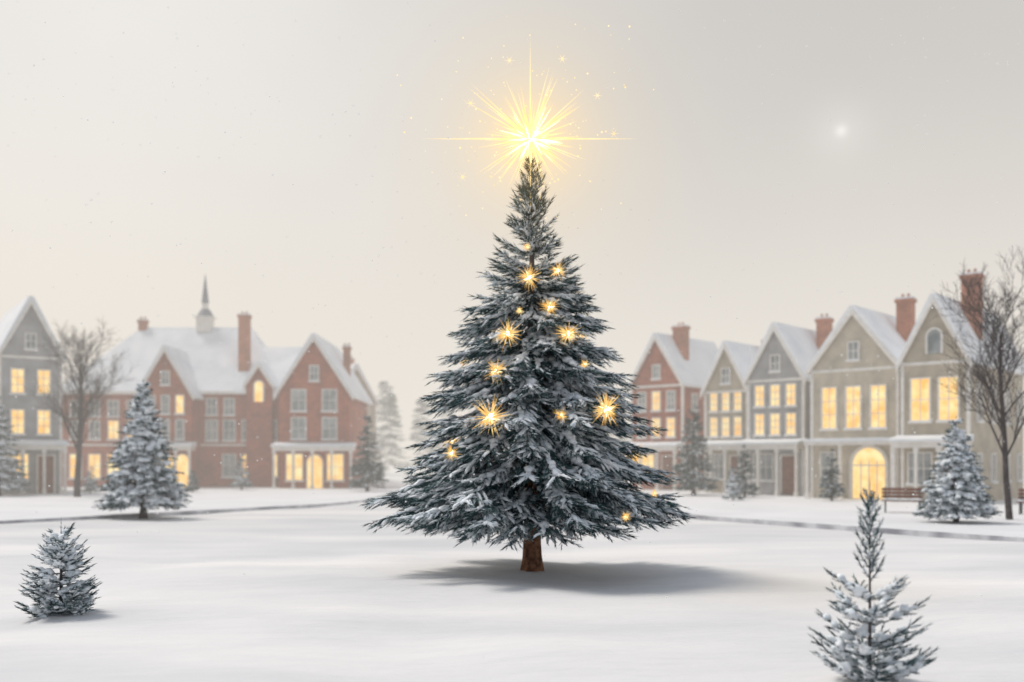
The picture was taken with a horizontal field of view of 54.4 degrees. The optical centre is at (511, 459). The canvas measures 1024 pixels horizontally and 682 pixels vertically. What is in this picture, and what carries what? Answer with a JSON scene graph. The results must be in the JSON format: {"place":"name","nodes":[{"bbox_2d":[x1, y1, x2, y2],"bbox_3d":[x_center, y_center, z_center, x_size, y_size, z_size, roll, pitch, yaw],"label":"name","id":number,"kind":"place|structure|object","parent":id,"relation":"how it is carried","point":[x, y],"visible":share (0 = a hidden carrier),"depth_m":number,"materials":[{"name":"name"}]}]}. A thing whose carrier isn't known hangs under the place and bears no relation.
{"place":"outdoors","nodes":[
{"label":"outdoors","id":0,"kind":"place"},
{"bbox_2d":[0,296,65,359],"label":"roof snow","id":1,"kind":"structure","parent":0,"point":[10,319],"depth_m":59.38,"materials":[{"name":"white snow"}]},
{"bbox_2d":[134,345,203,398],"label":"bay roof snow","id":2,"kind":"structure","parent":0,"point":[180,359],"depth_m":72.65,"materials":[{"name":"white snow"}]},
{"bbox_2d":[0,466,435,523],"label":"snowy ground","id":3,"kind":"structure","parent":0,"point":[19,508],"depth_m":48.55,"materials":[{"name":"white snow"}]},
{"bbox_2d":[21,317,137,496],"bbox_3d":[-23.702,-2.889,54.874,5.446,10.082,5.886,0,0,0],"label":"bare tree","id":4,"kind":"object","parent":3,"relation":"on","point":[81,417],"visible":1,"depth_m":54.48,"materials":[{"name":"brown plant"}]},
{"bbox_2d":[243,361,275,385],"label":"dormer roof snow","id":5,"kind":"structure","parent":0,"point":[265,368],"depth_m":73.20,"materials":[{"name":"white snow"}]},
{"bbox_2d":[273,333,372,403],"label":"gable roof snow","id":6,"kind":"structure","parent":0,"point":[333,353],"depth_m":73.00,"materials":[{"name":"white snow"}]},
{"bbox_2d":[351,363,378,403],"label":"roof snow","id":7,"kind":"structure","parent":0,"point":[353,366],"depth_m":84.94,"materials":[{"name":"white snow"}]},
{"bbox_2d":[0,461,1023,681],"bbox_3d":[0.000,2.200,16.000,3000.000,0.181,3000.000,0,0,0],"label":"snowy ground","id":8,"kind":"structure","parent":0,"point":[180,599],"depth_m":14.87,"materials":[{"name":"white snow"}]},
{"bbox_2d":[0,396,32,495],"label":"spruce tree","id":9,"kind":"object","parent":8,"relation":"on","point":[9,472],"visible":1,"depth_m":55.87,"materials":[{"name":"grey plant"}]},
{"bbox_2d":[1,305,58,493],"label":"walls","id":10,"kind":"structure","parent":8,"relation":"on","point":[29,322],"depth_m":59.07,"materials":[{"name":"grey paint"}]},
{"bbox_2d":[0,299,65,365],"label":"roof boards","id":11,"kind":"object","parent":10,"relation":"on","point":[20,320],"visible":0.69,"depth_m":58.78,"materials":[{"name":"white wood"}]},
{"bbox_2d":[0,332,68,494],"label":"house facade trim","id":12,"kind":"structure","parent":10,"relation":"attached to","point":[45,470],"depth_m":59.03,"materials":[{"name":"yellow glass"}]},
{"bbox_2d":[13,522,100,617],"bbox_3d":[-6.268,1.559,13.806,1.162,1.522,1.187,0,0,0],"label":"young spruce","id":13,"kind":"object","parent":8,"relation":"on","point":[76,597],"visible":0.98,"depth_m":13.65,"materials":[{"name":"grey plant"}]},
{"bbox_2d":[81,466,99,492],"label":"spruce tree","id":14,"kind":"object","parent":8,"relation":"on","point":[90,485],"visible":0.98,"depth_m":59.89,"materials":[{"name":"grey plant"}]},
{"bbox_2d":[93,379,192,518],"bbox_3d":[-13.703,-0.411,36.986,3.585,5.261,3.584,0,0,0],"label":"spruce tree","id":15,"kind":"object","parent":8,"relation":"on","point":[137,455],"visible":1,"depth_m":36.46,"materials":[{"name":"grey plant"}]},
{"bbox_2d":[184,469,199,491],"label":"spruce tree","id":16,"kind":"object","parent":8,"relation":"on","point":[194,479],"visible":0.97,"depth_m":61.91,"materials":[{"name":"grey plant"}]},
{"bbox_2d":[62,340,367,487],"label":"walls","id":17,"kind":"structure","parent":8,"relation":"on","point":[206,464],"depth_m":73.40,"materials":[{"name":"red brick"}]},
{"bbox_2d":[135,348,203,400],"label":"bay roof boards","id":18,"kind":"object","parent":17,"relation":"attached to","point":[173,365],"visible":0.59,"depth_m":71.65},
{"bbox_2d":[62,327,278,393],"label":"hip roof","id":19,"kind":"structure","parent":17,"relation":"on","point":[216,364],"depth_m":75.85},
{"bbox_2d":[137,317,148,330],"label":"chimney","id":20,"kind":"object","parent":19,"relation":"on","point":[142,324],"visible":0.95,"depth_m":77.75,"materials":[{"name":"red brick"}]},
{"bbox_2d":[193,274,216,331],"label":"cupola spire","id":21,"kind":"structure","parent":19,"relation":"on","point":[205,318],"depth_m":77.57,"materials":[{"name":"stone"}]},
{"bbox_2d":[237,311,251,370],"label":"chimney","id":22,"kind":"object","parent":19,"relation":"on","point":[244,339],"visible":0.98,"depth_m":74.90,"materials":[{"name":"red brick"}]},
{"bbox_2d":[68,365,355,488],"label":"building windows and trim","id":23,"kind":"structure","parent":17,"relation":"attached to","point":[315,471],"depth_m":71.90,"materials":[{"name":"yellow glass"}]},
{"bbox_2d":[243,363,275,389],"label":"dormer roof boards","id":24,"kind":"object","parent":17,"relation":"attached to","point":[263,373],"visible":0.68,"depth_m":73.17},
{"bbox_2d":[234,347,301,392],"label":"link roof","id":25,"kind":"structure","parent":17,"relation":"on","point":[281,360],"depth_m":76.09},
{"bbox_2d":[273,336,372,405],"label":"gable roof boards","id":26,"kind":"object","parent":17,"relation":"on","point":[276,396],"visible":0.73,"depth_m":70.60,"materials":[{"name":"white wood"}]},
{"bbox_2d":[342,343,351,375],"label":"chimney","id":27,"kind":"object","parent":17,"relation":"on","point":[347,349],"visible":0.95,"depth_m":75.75,"materials":[{"name":"red brick"}]},
{"bbox_2d":[231,454,254,489],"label":"spruce tree","id":28,"kind":"object","parent":8,"relation":"on","point":[242,482],"visible":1,"depth_m":66.89,"materials":[{"name":"grey plant"}]},
{"bbox_2d":[355,370,374,482],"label":"walls","id":29,"kind":"structure","parent":8,"relation":"on","point":[371,409],"depth_m":85.58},
{"bbox_2d":[353,366,378,407],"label":"roof boards","id":30,"kind":"object","parent":29,"relation":"attached to","point":[363,379],"visible":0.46,"depth_m":85.09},
{"bbox_2d":[368,402,382,482],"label":"house facade trim","id":31,"kind":"structure","parent":29,"relation":"attached to","point":[379,449],"depth_m":85.42,"materials":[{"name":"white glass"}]},
{"bbox_2d":[345,413,388,490],"bbox_3d":[-9.322,-0.395,63.975,2.927,5.231,2.962,0,0,0],"label":"spruce tree","id":32,"kind":"object","parent":8,"relation":"on","point":[372,471],"visible":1,"depth_m":63.77,"materials":[{"name":"grey plant"}]},
{"bbox_2d":[376,381,630,472],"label":"distant trees","id":33,"kind":"object","parent":8,"relation":"on","point":[387,402],"visible":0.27,"depth_m":127.46,"materials":[{"name":"grey plant"}]},
{"bbox_2d":[361,153,696,571],"bbox_3d":[0.331,-1.811,19.192,6.382,8.322,6.266,0,0,0],"label":"christmas tree","id":34,"kind":"object","parent":8,"relation":"on","point":[572,471],"visible":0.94,"depth_m":18.08,"materials":[{"name":"green plant"}]},
{"bbox_2d":[397,24,653,216],"bbox_3d":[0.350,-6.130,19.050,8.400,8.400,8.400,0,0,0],"label":"star tree topper","id":35,"kind":"object","parent":34,"relation":"on","point":[527,139],"visible":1,"depth_m":18.93,"materials":[{"name":"metal"}]},
{"bbox_2d":[442,242,656,521],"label":"tree sparkle lights","id":36,"kind":"object","parent":34,"relation":"attached to","point":[607,408],"visible":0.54,"depth_m":17.47,"materials":[{"name":"gold metal"}]},
{"bbox_2d":[633,342,703,489],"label":"walls","id":37,"kind":"structure","parent":8,"relation":"on","point":[655,355],"depth_m":67.19,"materials":[{"name":"red brick"}]},
{"bbox_2d":[621,364,698,490],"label":"house facade trim","id":38,"kind":"structure","parent":37,"relation":"attached to","point":[668,460],"depth_m":66.78,"materials":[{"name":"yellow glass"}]},
{"bbox_2d":[627,335,701,389],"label":"roof boards","id":39,"kind":"object","parent":37,"relation":"on","point":[654,339],"visible":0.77,"depth_m":67.06,"materials":[{"name":"white wood"}]},
{"bbox_2d":[671,322,690,360],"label":"chimney","id":40,"kind":"object","parent":39,"relation":"on","point":[681,336],"visible":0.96,"depth_m":67.84,"materials":[{"name":"red brick"}]},
{"bbox_2d":[670,403,720,494],"bbox_3d":[10.431,-0.524,56.983,3.021,5.488,2.942,0,0,21],"label":"spruce tree","id":41,"kind":"object","parent":8,"relation":"on","point":[693,478],"visible":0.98,"depth_m":56.79,"materials":[{"name":"grey plant"}]},
{"bbox_2d":[706,350,745,492],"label":"walls","id":42,"kind":"structure","parent":8,"relation":"on","point":[715,379],"depth_m":61.09,"materials":[{"name":"grey paint"}]},
{"bbox_2d":[695,367,746,493],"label":"house facade trim","id":43,"kind":"structure","parent":42,"relation":"attached to","point":[719,465],"depth_m":60.83,"materials":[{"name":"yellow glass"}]},
{"bbox_2d":[700,344,746,398],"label":"roof boards","id":44,"kind":"object","parent":42,"relation":"attached to","point":[715,366],"visible":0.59,"depth_m":60.95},
{"bbox_2d":[722,467,743,499],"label":"spruce tree","id":45,"kind":"object","parent":8,"relation":"on","point":[733,490],"visible":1,"depth_m":49.85,"materials":[{"name":"grey plant"}]},
{"bbox_2d":[733,443,759,497],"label":"spruce tree","id":46,"kind":"object","parent":8,"relation":"on","point":[748,486],"visible":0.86,"depth_m":53.41,"materials":[{"name":"grey plant"}]},
{"bbox_2d":[749,332,809,495],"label":"walls","id":47,"kind":"structure","parent":8,"relation":"on","point":[762,366],"depth_m":57.06,"materials":[{"name":"grey paint"}]},
{"bbox_2d":[735,354,807,495],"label":"house facade trim","id":48,"kind":"structure","parent":47,"relation":"attached to","point":[763,471],"depth_m":56.77,"materials":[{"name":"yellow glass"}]},
{"bbox_2d":[743,325,809,387],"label":"roof boards","id":49,"kind":"object","parent":47,"relation":"on","point":[773,329],"visible":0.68,"depth_m":56.95,"materials":[{"name":"white wood"}]},
{"bbox_2d":[815,314,833,349],"bbox_3d":[18.627,-7.290,59.369,0.890,2.720,0.740,0,0,42],"label":"chimney","id":50,"kind":"object","parent":49,"relation":"on","point":[824,326],"visible":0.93,"depth_m":59.17,"materials":[{"name":"red brick"}]},
{"bbox_2d":[817,448,846,500],"bbox_3d":[15.943,0.820,49.510,1.440,2.801,1.530,0,0,31],"label":"spruce tree","id":51,"kind":"object","parent":8,"relation":"on","point":[832,487],"visible":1,"depth_m":49.38,"materials":[{"name":"grey plant"}]},
{"bbox_2d":[806,482,938,681],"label":"young spruce","id":52,"kind":"object","parent":8,"relation":"on","point":[841,651],"visible":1,"depth_m":9.55,"materials":[{"name":"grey plant"}]},
{"bbox_2d":[911,415,1002,522],"bbox_3d":[14.483,0.363,32.504,2.812,3.714,2.735,0,0,42],"label":"spruce tree","id":53,"kind":"object","parent":8,"relation":"on","point":[952,498],"visible":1,"depth_m":32.11,"materials":[{"name":"grey plant"}]},
{"bbox_2d":[903,305,1022,501],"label":"walls","id":54,"kind":"structure","parent":8,"relation":"on","point":[985,442],"depth_m":48.40,"materials":[{"name":"grey paint"}]},
{"bbox_2d":[888,327,1023,502],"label":"house facade trim","id":55,"kind":"structure","parent":54,"relation":"attached to","point":[919,468],"depth_m":47.99,"materials":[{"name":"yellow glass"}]},
{"bbox_2d":[896,297,1023,375],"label":"roof boards","id":56,"kind":"object","parent":54,"relation":"on","point":[944,319],"visible":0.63,"depth_m":47.74,"materials":[{"name":"white wood"}]},
{"bbox_2d":[959,269,984,339],"bbox_3d":[22.887,-7.690,49.540,0.990,3.520,0.740,0,0,42],"label":"chimney","id":57,"kind":"object","parent":56,"relation":"on","point":[963,288],"visible":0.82,"depth_m":49.27,"materials":[{"name":"red brick"}]},
{"bbox_2d":[931,245,1023,519],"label":"bare tree","id":58,"kind":"object","parent":8,"relation":"on","point":[1002,419],"visible":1,"depth_m":34.20,"materials":[{"name":"brown plant"}]},
{"bbox_2d":[0,1,1023,656],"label":"falling snow","id":59,"kind":"structure","parent":0,"point":[568,227],"depth_m":27.07,"materials":[{"name":"white snow"}]},
{"bbox_2d":[0,0,1023,460],"label":"sky","id":60,"kind":"structure","parent":0,"point":[700,184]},
{"bbox_2d":[627,332,717,386],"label":"roof snow","id":61,"kind":"structure","parent":0,"point":[694,370],"depth_m":67.80,"materials":[{"name":"white snow"}]},
{"bbox_2d":[700,340,759,392],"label":"roof snow","id":62,"kind":"structure","parent":0,"point":[742,355],"depth_m":61.12,"materials":[{"name":"white snow"}]},
{"bbox_2d":[743,322,817,381],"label":"roof snow","id":63,"kind":"structure","parent":0,"point":[800,343],"depth_m":57.41,"materials":[{"name":"white snow"}]},
{"bbox_2d":[625,466,1023,541],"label":"pavement","id":64,"kind":"structure","parent":0,"point":[899,518],"depth_m":36.49,"materials":[{"name":"white snow"}]},
{"bbox_2d":[813,315,900,499],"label":"walls","id":65,"kind":"structure","parent":64,"relation":"on","point":[852,329],"depth_m":51.68,"materials":[{"name":"grey paint"}]},
{"bbox_2d":[803,341,899,498],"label":"house facade trim","id":66,"kind":"structure","parent":65,"relation":"attached to","point":[869,461],"depth_m":51.30,"materials":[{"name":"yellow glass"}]},
{"bbox_2d":[806,309,900,376],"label":"roof boards","id":67,"kind":"object","parent":65,"relation":"on","point":[870,333],"visible":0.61,"depth_m":51.31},
{"bbox_2d":[894,293,916,341],"bbox_3d":[21.084,-7.390,53.316,0.940,2.920,0.740,0,0,42],"label":"chimney","id":68,"kind":"object","parent":67,"relation":"on","point":[905,314],"visible":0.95,"depth_m":53.06,"materials":[{"name":"red brick"}]},
{"bbox_2d":[882,487,923,512],"bbox_3d":[15.127,1.580,38.575,1.500,0.980,0.680,0,0,20],"label":"park bench","id":69,"kind":"object","parent":64,"relation":"on","point":[885,491],"visible":0.81,"depth_m":38.71,"materials":[{"name":"brown wood"}]},
{"bbox_2d":[1016,488,1023,513],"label":"park bench","id":70,"kind":"object","parent":64,"relation":"on","point":[1021,497],"visible":0.99,"depth_m":37.52,"materials":[{"name":"brown wood"}]},
{"bbox_2d":[805,305,905,371],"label":"roof snow","id":71,"kind":"structure","parent":0,"point":[881,326],"depth_m":51.70,"materials":[{"name":"white snow"}]},
{"bbox_2d":[895,293,1023,373],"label":"roof snow","id":72,"kind":"structure","parent":0,"point":[966,327],"depth_m":48.21,"materials":[{"name":"white snow"}]}
]}

